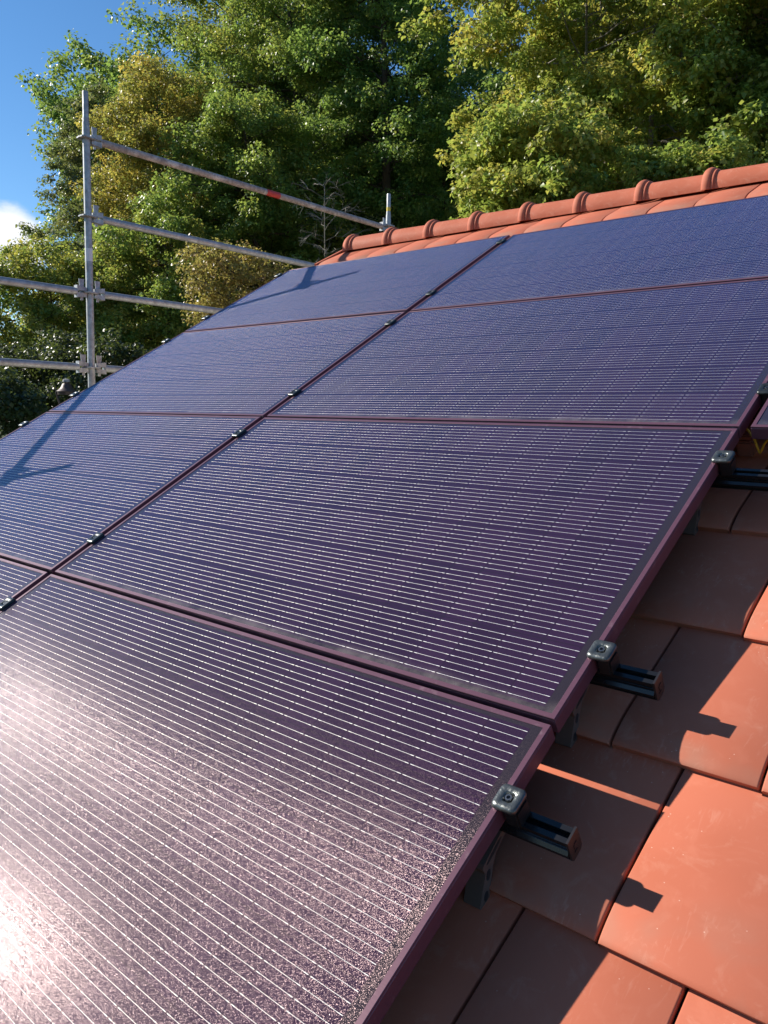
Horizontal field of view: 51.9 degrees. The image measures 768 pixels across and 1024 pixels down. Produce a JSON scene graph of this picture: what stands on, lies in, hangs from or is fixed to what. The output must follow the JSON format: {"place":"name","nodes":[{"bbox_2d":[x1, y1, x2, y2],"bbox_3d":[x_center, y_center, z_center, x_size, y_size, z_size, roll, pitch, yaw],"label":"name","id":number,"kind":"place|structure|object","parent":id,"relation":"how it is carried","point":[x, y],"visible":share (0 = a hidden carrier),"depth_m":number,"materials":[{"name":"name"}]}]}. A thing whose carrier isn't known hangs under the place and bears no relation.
{"place":"outdoors","nodes":[
{"label":"outdoors","id":0,"kind":"place"},
{"bbox_2d":[0,107,415,438],"bbox_3d":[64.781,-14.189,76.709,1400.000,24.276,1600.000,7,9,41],"label":"ground","id":1,"kind":"structure","parent":0,"point":[368,218],"depth_m":36.12,"materials":[{"name":"green plant"}]},
{"bbox_2d":[0,366,51,437],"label":"yew bush","id":2,"kind":"object","parent":1,"relation":"on","point":[19,404],"visible":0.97,"depth_m":12.79,"materials":[{"name":"green plant"}]},
{"bbox_2d":[0,336,70,426],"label":"yew bush","id":3,"kind":"object","parent":1,"relation":"on","point":[36,376],"visible":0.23,"depth_m":18.21,"materials":[{"name":"green plant"}]},
{"bbox_2d":[55,379,76,403],"bbox_3d":[-6.064,0.615,15.262,0.370,6.308,0.370,7,9,41],"label":"street lamp","id":4,"kind":"object","parent":1,"relation":"on","point":[66,388],"visible":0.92,"depth_m":14.82,"materials":[{"name":"grey metal"}]},
{"bbox_2d":[0,232,145,406],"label":"linden tree","id":5,"kind":"object","parent":1,"relation":"on","point":[39,310],"visible":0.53,"depth_m":21.12,"materials":[{"name":"green plant"}]},
{"bbox_2d":[15,78,157,310],"bbox_3d":[-10.441,-10.329,29.105,5.567,9.990,4.845,4,7,24],"label":"hornbeam tree","id":6,"kind":"object","parent":1,"relation":"on","point":[72,167],"visible":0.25,"depth_m":27.99,"materials":[{"name":"green plant"}]},
{"bbox_2d":[37,323,154,406],"bbox_3d":[-6.456,-1.104,18.634,3.532,6.450,3.697,7,9,41],"label":"yew bush","id":7,"kind":"object","parent":1,"relation":"on","point":[110,351],"visible":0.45,"depth_m":17.40,"materials":[{"name":"green plant"}]},
{"bbox_2d":[65,181,234,352],"bbox_3d":[-6.244,-5.362,22.699,5.003,7.517,5.062,7,9,41],"label":"linden tree","id":8,"kind":"object","parent":1,"relation":"on","point":[169,217],"visible":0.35,"depth_m":21.52,"materials":[{"name":"green plant"}]},
{"bbox_2d":[65,50,239,337],"bbox_3d":[-6.862,-8.809,25.043,5.017,10.113,5.804,7,9,41],"label":"birch tree","id":9,"kind":"object","parent":1,"relation":"on","point":[130,109],"visible":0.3,"depth_m":23.69,"materials":[{"name":"green plant"}]},
{"bbox_2d":[14,0,304,250],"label":"beech tree","id":10,"kind":"object","parent":1,"relation":"on","point":[110,77],"visible":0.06,"depth_m":30.31,"materials":[{"name":"green plant"}]},
{"bbox_2d":[0,90,394,387],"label":"scaffold","id":11,"kind":"object","parent":1,"relation":"on","point":[94,140],"visible":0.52,"depth_m":5.40,"materials":[{"name":"metal"}]},
{"bbox_2d":[171,233,293,326],"bbox_3d":[-3.132,-1.632,16.942,2.595,8.241,2.640,1,7,-4],"label":"hazel bush","id":12,"kind":"object","parent":1,"relation":"on","point":[242,265],"visible":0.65,"depth_m":15.97,"materials":[{"name":"green plant"}]},
{"bbox_2d":[141,0,362,288],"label":"ash tree","id":13,"kind":"object","parent":1,"relation":"on","point":[186,29],"visible":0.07,"depth_m":28.28,"materials":[{"name":"green plant"}]},
{"bbox_2d":[149,84,361,300],"bbox_3d":[-3.877,-7.349,23.229,5.703,9.858,5.742,7,9,41],"label":"beech tree","id":14,"kind":"object","parent":1,"relation":"on","point":[267,168],"visible":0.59,"depth_m":22.15,"materials":[{"name":"green plant"}]},
{"bbox_2d":[171,0,398,256],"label":"ash tree","id":15,"kind":"object","parent":1,"relation":"on","point":[270,56],"visible":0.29,"depth_m":25.30,"materials":[{"name":"green plant"}]},
{"bbox_2d":[251,0,403,181],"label":"beech tree","id":16,"kind":"object","parent":1,"relation":"on","point":[365,2],"visible":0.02,"depth_m":36.00,"materials":[{"name":"green plant"}]},
{"bbox_2d":[291,174,370,262],"bbox_3d":[-1.430,-4.023,20.375,2.149,9.051,1.847,2,7,4],"label":"bare tree","id":17,"kind":"object","parent":1,"relation":"on","point":[324,217],"visible":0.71,"depth_m":19.90,"materials":[{"name":"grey plant"}]},
{"bbox_2d":[274,0,499,234],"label":"oak tree","id":18,"kind":"object","parent":1,"relation":"on","point":[425,120],"visible":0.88,"depth_m":23.38,"materials":[{"name":"green plant"}]},
{"bbox_2d":[372,92,492,227],"bbox_3d":[1.935,-10.352,27.729,4.611,8.207,5.332,7,9,41],"label":"beech tree","id":19,"kind":"object","parent":1,"relation":"on","point":[447,182],"visible":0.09,"depth_m":26.72,"materials":[{"name":"green plant"}]},
{"bbox_2d":[400,28,530,178],"bbox_3d":[3.414,-16.982,35.065,6.683,8.490,6.825,7,9,41],"label":"oak tree","id":20,"kind":"object","parent":1,"relation":"on","point":[467,77],"visible":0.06,"depth_m":33.15,"materials":[{"name":"green plant"}]},
{"bbox_2d":[469,0,528,113],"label":"poplar tree","id":21,"kind":"object","parent":1,"relation":"on","point":[475,3],"visible":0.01,"depth_m":37.42,"materials":[{"name":"green plant"}]},
{"bbox_2d":[446,91,623,219],"bbox_3d":[2.723,-1.821,15.347,3.671,11.330,3.351,7,9,41],"label":"hazel bush","id":22,"kind":"object","parent":1,"relation":"on","point":[561,153],"visible":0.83,"depth_m":13.83,"materials":[{"name":"green plant"}]},
{"bbox_2d":[314,163,767,1023],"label":"house","id":23,"kind":"structure","parent":1,"relation":"on","point":[648,905],"depth_m":1.28,"materials":[{"name":"tile"}]},
{"bbox_2d":[463,830,504,909],"bbox_3d":[0.171,0.567,1.290,0.033,0.075,0.138,7,39,41],"label":"roof hook","id":24,"kind":"object","parent":23,"relation":"attached to","point":[477,891],"visible":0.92,"depth_m":1.26,"materials":[{"name":"metal"}]},
{"bbox_2d":[500,812,581,860],"bbox_3d":[-1.130,0.330,2.421,3.768,0.046,0.037,7,39,41],"label":"mounting rail","id":25,"kind":"object","parent":23,"relation":"attached to","point":[553,836],"visible":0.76,"depth_m":1.21,"materials":[{"name":"black metal"}]},
{"bbox_2d":[0,597,15,610],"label":"clamp","id":26,"kind":"object","parent":25,"relation":"attached to","point":[6,602],"visible":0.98,"depth_m":2.39,"materials":[{"name":"grey metal"}]},
{"bbox_2d":[0,558,48,602],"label":"solar panel","id":27,"kind":"object","parent":25,"relation":"on","point":[17,580],"visible":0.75,"depth_m":2.52,"materials":[{"name":"purple glass"}]},
{"bbox_2d":[0,574,554,1023],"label":"solar panel","id":28,"kind":"object","parent":25,"relation":"on","point":[203,821],"visible":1,"depth_m":1.37,"materials":[{"name":"purple glass"}]},
{"bbox_2d":[491,784,530,827],"bbox_3d":[0.201,0.463,1.241,0.045,0.045,0.047,7,39,41],"label":"end clamp","id":29,"kind":"object","parent":25,"relation":"attached to","point":[510,802],"visible":1,"depth_m":1.23,"materials":[{"name":"silver metal"}]},
{"bbox_2d":[555,683,589,747],"bbox_3d":[0.364,0.372,1.501,0.033,0.075,0.138,7,39,41],"label":"roof hook","id":30,"kind":"object","parent":23,"relation":"attached to","point":[566,735],"visible":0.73,"depth_m":1.47,"materials":[{"name":"metal"}]},
{"bbox_2d":[590,664,663,700],"bbox_3d":[-0.930,0.135,2.625,3.767,0.046,0.037,7,39,41],"label":"mounting rail","id":31,"kind":"object","parent":23,"relation":"attached to","point":[637,681],"visible":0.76,"depth_m":1.42,"materials":[{"name":"black metal"}]},
{"bbox_2d":[86,533,103,543],"bbox_3d":[-0.947,0.100,2.608,0.042,0.045,0.054,7,39,41],"label":"clamp","id":32,"kind":"object","parent":31,"relation":"attached to","point":[94,538],"visible":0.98,"depth_m":2.59,"materials":[{"name":"metal"}]},
{"bbox_2d":[587,640,619,675],"bbox_3d":[0.403,0.267,1.447,0.045,0.046,0.048,7,39,41],"label":"end clamp","id":33,"kind":"object","parent":31,"relation":"attached to","point":[603,654],"visible":1,"depth_m":1.43,"materials":[{"name":"metal"}]},
{"bbox_2d":[682,500,702,535],"bbox_3d":[0.755,-0.012,1.907,0.033,0.075,0.138,7,39,41],"label":"roof hook","id":34,"kind":"object","parent":23,"relation":"attached to","point":[691,528],"visible":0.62,"depth_m":1.88,"materials":[{"name":"metal"}]},
{"bbox_2d":[711,468,767,490],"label":"mounting rail","id":35,"kind":"object","parent":23,"relation":"attached to","point":[748,479],"depth_m":1.83,"materials":[{"name":"black metal"}]},
{"bbox_2d":[18,421,28,426],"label":"end clamp","id":36,"kind":"object","parent":35,"relation":"attached to","point":[23,423],"visible":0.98,"depth_m":4.16,"materials":[{"name":"metal"}]},
{"bbox_2d":[0,412,261,575],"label":"solar panel","id":37,"kind":"object","parent":35,"relation":"on","point":[71,484],"visible":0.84,"depth_m":3.13,"materials":[{"name":"blue glass"}]},
{"bbox_2d":[232,429,245,437],"bbox_3d":[-0.548,-0.286,3.015,0.042,0.046,0.054,7,39,41],"label":"clamp","id":38,"kind":"object","parent":35,"relation":"attached to","point":[238,433],"visible":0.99,"depth_m":3.00,"materials":[{"name":"metal"}]},
{"bbox_2d":[55,417,738,732],"bbox_3d":[-0.082,0.006,2.220,1.767,0.035,0.993,7,39,41],"label":"solar panel","id":39,"kind":"object","parent":35,"relation":"on","point":[513,568],"visible":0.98,"depth_m":1.96,"materials":[{"name":"purple glass"}]},
{"bbox_2d":[711,450,735,475],"bbox_3d":[0.796,-0.115,1.848,0.045,0.045,0.048,7,39,41],"label":"end clamp","id":40,"kind":"object","parent":35,"relation":"attached to","point":[725,459],"visible":1,"depth_m":1.83,"materials":[{"name":"metal"}]},
{"bbox_2d":[736,427,758,456],"bbox_3d":[0.952,-0.184,2.067,0.042,0.062,0.055,7,39,41],"label":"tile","id":41,"kind":"object","parent":23,"relation":"on","point":[745,446],"visible":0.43,"depth_m":2.05,"materials":[{"name":"red paint"}]},
{"bbox_2d":[753,405,762,418],"bbox_3d":[0.315,-0.352,2.657,5.511,0.046,0.037,7,39,41],"label":"mounting rail","id":42,"kind":"object","parent":23,"relation":"attached to","point":[758,411],"depth_m":2.07,"materials":[{"name":"black metal"}]},
{"bbox_2d":[70,392,79,396],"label":"end clamp","id":43,"kind":"object","parent":42,"relation":"attached to","point":[73,394],"visible":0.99,"depth_m":4.35,"materials":[{"name":"metal"}]},
{"bbox_2d":[288,389,301,397],"bbox_3d":[-0.357,-0.471,3.209,0.042,0.045,0.054,7,39,41],"label":"clamp","id":44,"kind":"object","parent":42,"relation":"attached to","point":[294,392],"visible":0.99,"depth_m":3.19,"materials":[{"name":"metal"}]},
{"bbox_2d":[751,399,767,438],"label":"solar panel","id":45,"kind":"object","parent":42,"relation":"on","point":[759,427],"visible":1,"depth_m":1.92,"materials":[{"name":"purple glass"}]},
{"bbox_2d":[756,383,767,405],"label":"clamp","id":46,"kind":"object","parent":42,"relation":"on","point":[762,390],"visible":1,"depth_m":2.04,"materials":[{"name":"metal"}]},
{"bbox_3d":[0.708,-0.733,3.057,5.511,0.045,0.037,7,39,41],"label":"mounting rail","id":47,"kind":"object","parent":23,"relation":"attached to","visible":0},
{"bbox_2d":[49,312,405,418],"bbox_3d":[-0.849,-0.727,3.978,1.767,0.035,0.993,7,39,41],"label":"solar panel","id":48,"kind":"object","parent":47,"relation":"on","point":[262,371],"visible":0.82,"depth_m":3.83,"materials":[{"name":"blue glass"}]},
{"bbox_2d":[384,319,396,326],"bbox_3d":[0.035,-0.851,3.608,0.042,0.046,0.054,7,39,41],"label":"clamp","id":49,"kind":"object","parent":47,"relation":"attached to","point":[389,323],"visible":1,"depth_m":3.59,"materials":[{"name":"metal"}]},
{"bbox_2d":[267,278,767,437],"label":"solar panel","id":50,"kind":"object","parent":47,"relation":"on","point":[695,356],"visible":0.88,"depth_m":2.64,"materials":[{"name":"blue glass"}]},
{"bbox_2d":[746,428,767,453],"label":"cable","id":51,"kind":"object","parent":50,"relation":"hanging from","point":[756,444],"visible":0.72,"depth_m":1.99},
{"label":"mounting rail","id":52,"kind":"object","parent":23,"relation":"attached to","visible":0},
{"bbox_2d":[425,290,436,296],"bbox_3d":[0.232,-1.042,3.809,0.042,0.046,0.054,7,39,41],"label":"clamp","id":53,"kind":"object","parent":52,"relation":"attached to","point":[430,293],"visible":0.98,"depth_m":3.79,"materials":[{"name":"metal"}]},
{"label":"mounting rail","id":54,"kind":"object","parent":23,"relation":"attached to","visible":0},
{"bbox_2d":[185,235,509,331],"bbox_3d":[-0.267,-1.293,4.572,1.767,0.035,0.993,7,39,41],"label":"solar panel","id":55,"kind":"object","parent":54,"relation":"attached to","point":[406,281],"visible":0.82,"depth_m":4.43,"materials":[{"name":"blue glass"}]},
{"bbox_2d":[496,239,505,244],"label":"clamp","id":56,"kind":"object","parent":54,"relation":"attached to","point":[501,241],"visible":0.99,"depth_m":4.20,"materials":[{"name":"metal"}]},
{"bbox_2d":[411,195,767,310],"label":"solar panel","id":57,"kind":"object","parent":54,"relation":"on","point":[725,241],"visible":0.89,"depth_m":3.40,"materials":[{"name":"blue glass"}]},
{"bbox_2d":[395,0,767,198],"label":"maple tree","id":58,"kind":"object","parent":1,"relation":"on","point":[639,56],"visible":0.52,"depth_m":16.90,"materials":[{"name":"green plant"}]},
{"bbox_2d":[475,0,731,208],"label":"beech tree","id":59,"kind":"object","parent":1,"relation":"on","point":[496,82],"visible":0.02,"depth_m":31.07,"materials":[{"name":"green plant"}]},
{"bbox_2d":[615,33,767,158],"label":"maple tree","id":60,"kind":"object","parent":1,"relation":"on","point":[640,118],"visible":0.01,"depth_m":24.53,"materials":[{"name":"green plant"}]},
{"bbox_2d":[618,123,767,188],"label":"hazel bush","id":61,"kind":"object","parent":1,"relation":"on","point":[673,163],"visible":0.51,"depth_m":13.02,"materials":[{"name":"green plant"}]},
{"bbox_2d":[659,0,767,165],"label":"maple tree","id":62,"kind":"object","parent":1,"relation":"on","point":[704,98],"visible":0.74,"depth_m":14.75,"materials":[{"name":"green plant"}]},
{"bbox_2d":[0,0,565,335],"label":"sky","id":63,"kind":"structure","parent":0,"point":[28,28],"materials":[{"name":"blue"}]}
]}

